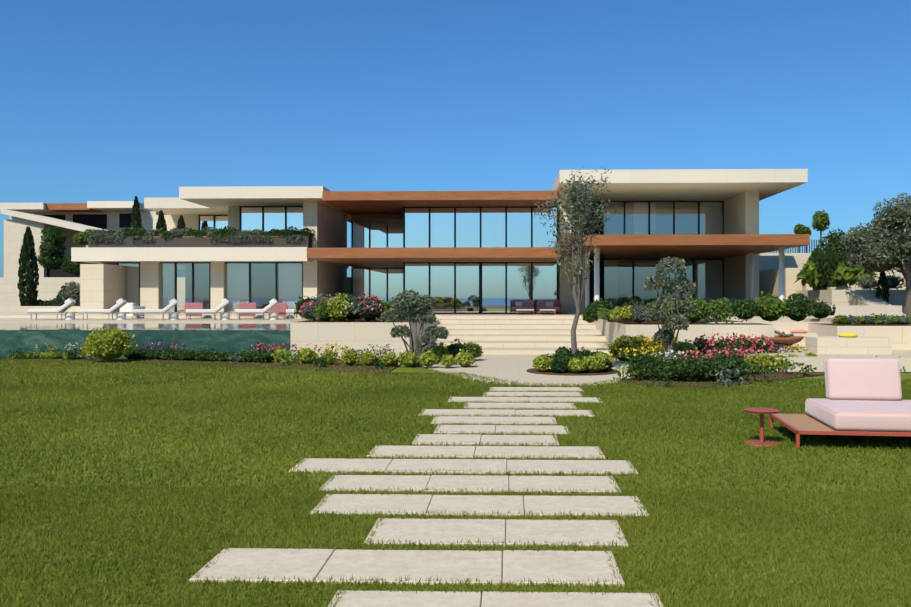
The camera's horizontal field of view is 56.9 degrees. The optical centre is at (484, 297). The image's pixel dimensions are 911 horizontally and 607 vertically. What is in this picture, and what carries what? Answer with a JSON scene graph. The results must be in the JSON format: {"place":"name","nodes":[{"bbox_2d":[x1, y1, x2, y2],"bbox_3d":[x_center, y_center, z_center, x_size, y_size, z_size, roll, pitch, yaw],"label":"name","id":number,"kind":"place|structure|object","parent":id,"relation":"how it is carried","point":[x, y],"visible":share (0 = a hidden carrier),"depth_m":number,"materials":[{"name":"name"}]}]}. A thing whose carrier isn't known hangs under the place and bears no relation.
{"place":"outdoors","nodes":[
{"label":"outdoors","id":0,"kind":"place"},
{"bbox_2d":[0,318,441,357],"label":"pool wall","id":1,"kind":"structure","parent":0,"point":[231,341],"depth_m":27.83,"materials":[{"name":"tile"}]},
{"bbox_2d":[0,323,290,330],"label":"pool water","id":2,"kind":"structure","parent":1,"relation":"in","point":[152,326],"depth_m":31.16,"materials":[{"name":"teal liquid"}]},
{"bbox_2d":[0,358,449,374],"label":"bed soil","id":3,"kind":"structure","parent":0,"point":[296,365],"depth_m":25.06,"materials":[{"name":"brown soil"}]},
{"bbox_2d":[7,326,476,366],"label":"bed shrubs","id":4,"kind":"object","parent":3,"relation":"on","point":[111,343],"visible":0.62,"depth_m":25.76,"materials":[{"name":"green plant"}]},
{"bbox_2d":[0,310,803,385],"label":"paving","id":5,"kind":"structure","parent":0,"point":[514,345],"depth_m":33.36,"materials":[{"name":"stone"}]},
{"bbox_2d":[27,303,293,319],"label":"lounge chairs","id":6,"kind":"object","parent":5,"relation":"on","point":[172,315],"depth_m":38.72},
{"bbox_2d":[28,298,295,315],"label":"lounge chair cushions","id":7,"kind":"object","parent":6,"relation":"on","point":[281,308],"visible":0.88,"depth_m":38.64,"materials":[{"name":"fabric"}]},
{"bbox_2d":[510,301,560,313],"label":"terrace sofa","id":8,"kind":"object","parent":5,"relation":"on","point":[535,306],"visible":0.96,"depth_m":44.41,"materials":[{"name":"red metal"}]},
{"bbox_2d":[511,300,559,309],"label":"terrace sofa cushions","id":9,"kind":"object","parent":8,"relation":"on","point":[541,304],"visible":0.96,"depth_m":44.98,"materials":[{"name":"purple fabric"}]},
{"bbox_2d":[516,309,554,314],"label":"coffee tables","id":10,"kind":"object","parent":5,"relation":"on","point":[533,310],"visible":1,"depth_m":43.10,"materials":[{"name":"stone"}]},
{"bbox_2d":[684,298,736,304],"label":"dining set","id":11,"kind":"object","parent":5,"relation":"on","point":[708,300],"visible":0.06,"depth_m":45.90,"materials":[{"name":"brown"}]},
{"bbox_2d":[121,202,721,312],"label":"house interior","id":12,"kind":"object","parent":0,"point":[621,280],"depth_m":51.01,"materials":[{"name":"grey"}]},
{"bbox_2d":[0,256,908,317],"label":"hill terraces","id":13,"kind":"object","parent":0,"point":[851,300],"visible":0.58,"depth_m":44.42,"materials":[{"name":"stone"}]},
{"bbox_2d":[0,201,184,276],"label":"neighbour villa","id":14,"kind":"object","parent":13,"relation":"on","point":[70,220],"visible":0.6,"depth_m":83.89,"materials":[{"name":"paint"}]},
{"bbox_2d":[793,210,905,303],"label":"hillside trees","id":15,"kind":"object","parent":13,"relation":"on","point":[827,266],"visible":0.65,"depth_m":41.00,"materials":[{"name":"green plant"}]},
{"bbox_2d":[0,361,910,606],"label":"lawn","id":16,"kind":"structure","parent":0,"point":[403,368],"depth_m":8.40,"materials":[{"name":"green plant"}]},
{"bbox_2d":[291,317,431,358],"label":"retaining wall","id":17,"kind":"structure","parent":16,"relation":"on","point":[357,334],"depth_m":27.49,"materials":[{"name":"stone"}]},
{"bbox_2d":[294,292,415,320],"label":"planter shrubs","id":18,"kind":"object","parent":17,"relation":"on","point":[299,304],"visible":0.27,"depth_m":30.09,"materials":[{"name":"green plant"}]},
{"bbox_2d":[379,288,449,366],"bbox_3d":[-2.060,0.881,24.484,2.125,2.307,1.273,0,0,2],"label":"olive tree","id":19,"kind":"object","parent":16,"relation":"on","point":[417,308],"visible":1,"depth_m":24.39,"materials":[{"name":"green plant"}]},
{"bbox_2d":[27,339,807,366],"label":"flowers","id":20,"kind":"object","parent":16,"relation":"on","point":[655,354],"visible":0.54,"depth_m":24.48,"materials":[{"name":"pink plant"}]},
{"bbox_2d":[189,387,662,606],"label":"path stones","id":21,"kind":"object","parent":16,"relation":"on","point":[390,566],"visible":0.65,"depth_m":7.52,"materials":[{"name":"beige stone"}]},
{"bbox_2d":[196,361,659,606],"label":"fringe grass","id":22,"kind":"structure","parent":16,"relation":"on","point":[402,517],"depth_m":7.80,"materials":[{"name":"green plant"}]},
{"bbox_2d":[0,310,906,387],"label":"ground cover plants","id":23,"kind":"object","parent":16,"relation":"on","point":[73,354],"visible":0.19,"depth_m":23.95,"materials":[{"name":"green plant"}]},
{"bbox_2d":[0,384,910,491],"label":"grass","id":24,"kind":"structure","parent":16,"relation":"on","point":[215,394],"depth_m":12.37,"materials":[{"name":"green plant"}]},
{"bbox_2d":[0,358,910,387],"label":"grass","id":25,"kind":"structure","parent":16,"relation":"on","point":[142,369],"depth_m":21.10,"materials":[{"name":"green plant"}]},
{"bbox_2d":[139,293,796,362],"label":"border shrubs","id":26,"kind":"object","parent":16,"relation":"on","point":[339,308],"visible":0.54,"depth_m":27.81,"materials":[{"name":"green plant"}]},
{"bbox_2d":[642,257,696,357],"bbox_3d":[5.201,0.434,23.521,1.558,3.192,1.400,0,0,2],"label":"cloud tree","id":27,"kind":"object","parent":16,"relation":"on","point":[666,331],"visible":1,"depth_m":23.41,"materials":[{"name":"green plant"}]},
{"bbox_2d":[594,318,774,343],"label":"planter wall","id":28,"kind":"structure","parent":16,"relation":"on","point":[611,331],"depth_m":27.51,"materials":[{"name":"stone"}]},
{"bbox_2d":[582,291,910,324],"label":"planter shrubs","id":29,"kind":"object","parent":28,"relation":"in","point":[797,308],"visible":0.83,"depth_m":30.29,"materials":[{"name":"green plant"}]},
{"bbox_2d":[608,316,817,380],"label":"bed shrubs","id":30,"kind":"object","parent":16,"relation":"on","point":[700,369],"visible":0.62,"depth_m":22.01,"materials":[{"name":"green plant"}]},
{"bbox_2d":[744,408,779,446],"bbox_3d":[3.823,1.784,11.589,0.480,0.475,0.480,0,0,2],"label":"side table","id":31,"kind":"object","parent":16,"relation":"on","point":[761,411],"visible":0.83,"depth_m":11.56,"materials":[{"name":"red metal"}]},
{"bbox_2d":[618,372,908,387],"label":"bed soil","id":32,"kind":"structure","parent":16,"relation":"on","point":[780,375],"depth_m":20.46,"materials":[{"name":"brown soil"}]},
{"bbox_2d":[704,318,910,372],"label":"seating terrace","id":33,"kind":"structure","parent":16,"relation":"on","point":[822,340],"depth_m":24.54,"materials":[{"name":"stone"}]},
{"bbox_2d":[766,331,803,344],"bbox_3d":[9.677,1.339,27.293,1.360,0.563,1.360,0,0,2],"label":"fire bowl","id":34,"kind":"object","parent":33,"relation":"on","point":[789,339],"visible":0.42,"depth_m":26.88,"materials":[{"name":"brown metal"}]},
{"bbox_2d":[775,330,857,336],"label":"seat cushions","id":35,"kind":"object","parent":33,"relation":"on","point":[839,335],"visible":0.44,"depth_m":24.70,"materials":[{"name":"yellow fabric"}]},
{"bbox_2d":[840,193,910,315],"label":"olive tree","id":36,"kind":"object","parent":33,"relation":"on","point":[887,248],"visible":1,"depth_m":36.36,"materials":[{"name":"green plant"}]},
{"bbox_2d":[769,413,910,448],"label":"sofa base","id":37,"kind":"object","parent":16,"relation":"on","point":[798,425],"visible":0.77,"depth_m":11.41,"materials":[{"name":"brown wood"}]},
{"bbox_2d":[805,358,910,431],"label":"sofa cushions","id":38,"kind":"object","parent":37,"relation":"on","point":[855,388],"visible":0.98,"depth_m":12.41,"materials":[{"name":"fabric"}]},
{"bbox_2d":[807,399,893,413],"bbox_3d":[5.613,1.536,11.859,1.833,0.014,1.735,0,0,2],"label":"cushion piping","id":39,"kind":"object","parent":38,"relation":"attached to","point":[860,413],"visible":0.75,"depth_m":11.14,"materials":[{"name":"fabric"}]},
{"bbox_2d":[0,0,910,276],"label":"sky","id":40,"kind":"structure","parent":0,"point":[101,100],"materials":[{"name":"blue"}]},
{"bbox_2d":[526,368,618,375],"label":"round bed soil","id":41,"kind":"structure","parent":0,"point":[566,373],"depth_m":22.08,"materials":[{"name":"brown soil"}]},
{"bbox_2d":[532,346,614,372],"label":"shrubs","id":42,"kind":"object","parent":41,"relation":"on","point":[561,359],"visible":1,"depth_m":22.16,"materials":[{"name":"green plant"}]},
{"bbox_2d":[534,163,622,354],"bbox_3d":[2.422,-0.771,22.703,2.115,5.598,2.393,0,0,-34],"label":"tree","id":43,"kind":"object","parent":41,"relation":"on","point":[577,196],"visible":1,"depth_m":22.59,"materials":[{"name":"green plant"}]},
{"label":"ground","id":44,"kind":"structure","parent":0,"visible":0},
{"bbox_2d":[17,196,185,305],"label":"trees","id":45,"kind":"object","parent":44,"relation":"on","point":[51,247],"visible":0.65,"depth_m":51.22,"materials":[{"name":"green plant"}]},
{"bbox_2d":[0,191,810,316],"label":"house walls","id":46,"kind":"structure","parent":44,"relation":"on","point":[102,285],"depth_m":47.31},
{"bbox_2d":[84,226,314,243],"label":"balcony plants","id":47,"kind":"object","parent":46,"relation":"on","point":[220,234],"depth_m":46.72,"materials":[{"name":"green plant"}]},
{"bbox_2d":[116,201,723,312],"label":"house frames","id":48,"kind":"structure","parent":46,"relation":"in","point":[403,268],"depth_m":47.69,"materials":[{"name":"black metal"}]},
{"bbox_2d":[120,202,722,312],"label":"windows","id":49,"kind":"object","parent":48,"relation":"in","point":[467,275],"visible":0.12,"depth_m":46.95,"materials":[{"name":"clear glass"}]},
{"bbox_2d":[71,169,807,268],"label":"house roof slabs","id":50,"kind":"structure","parent":46,"relation":"on","point":[678,185],"depth_m":46.22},
{"bbox_2d":[307,191,809,267],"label":"wooden house canopies","id":51,"kind":"object","parent":46,"relation":"attached to","point":[372,207],"visible":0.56,"depth_m":43.16,"materials":[{"name":"brown wood"}]},
{"bbox_2d":[766,240,825,252],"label":"railing","id":52,"kind":"object","parent":46,"relation":"attached to","point":[802,248],"visible":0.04,"depth_m":57.47,"materials":[{"name":"grey"}]}
]}

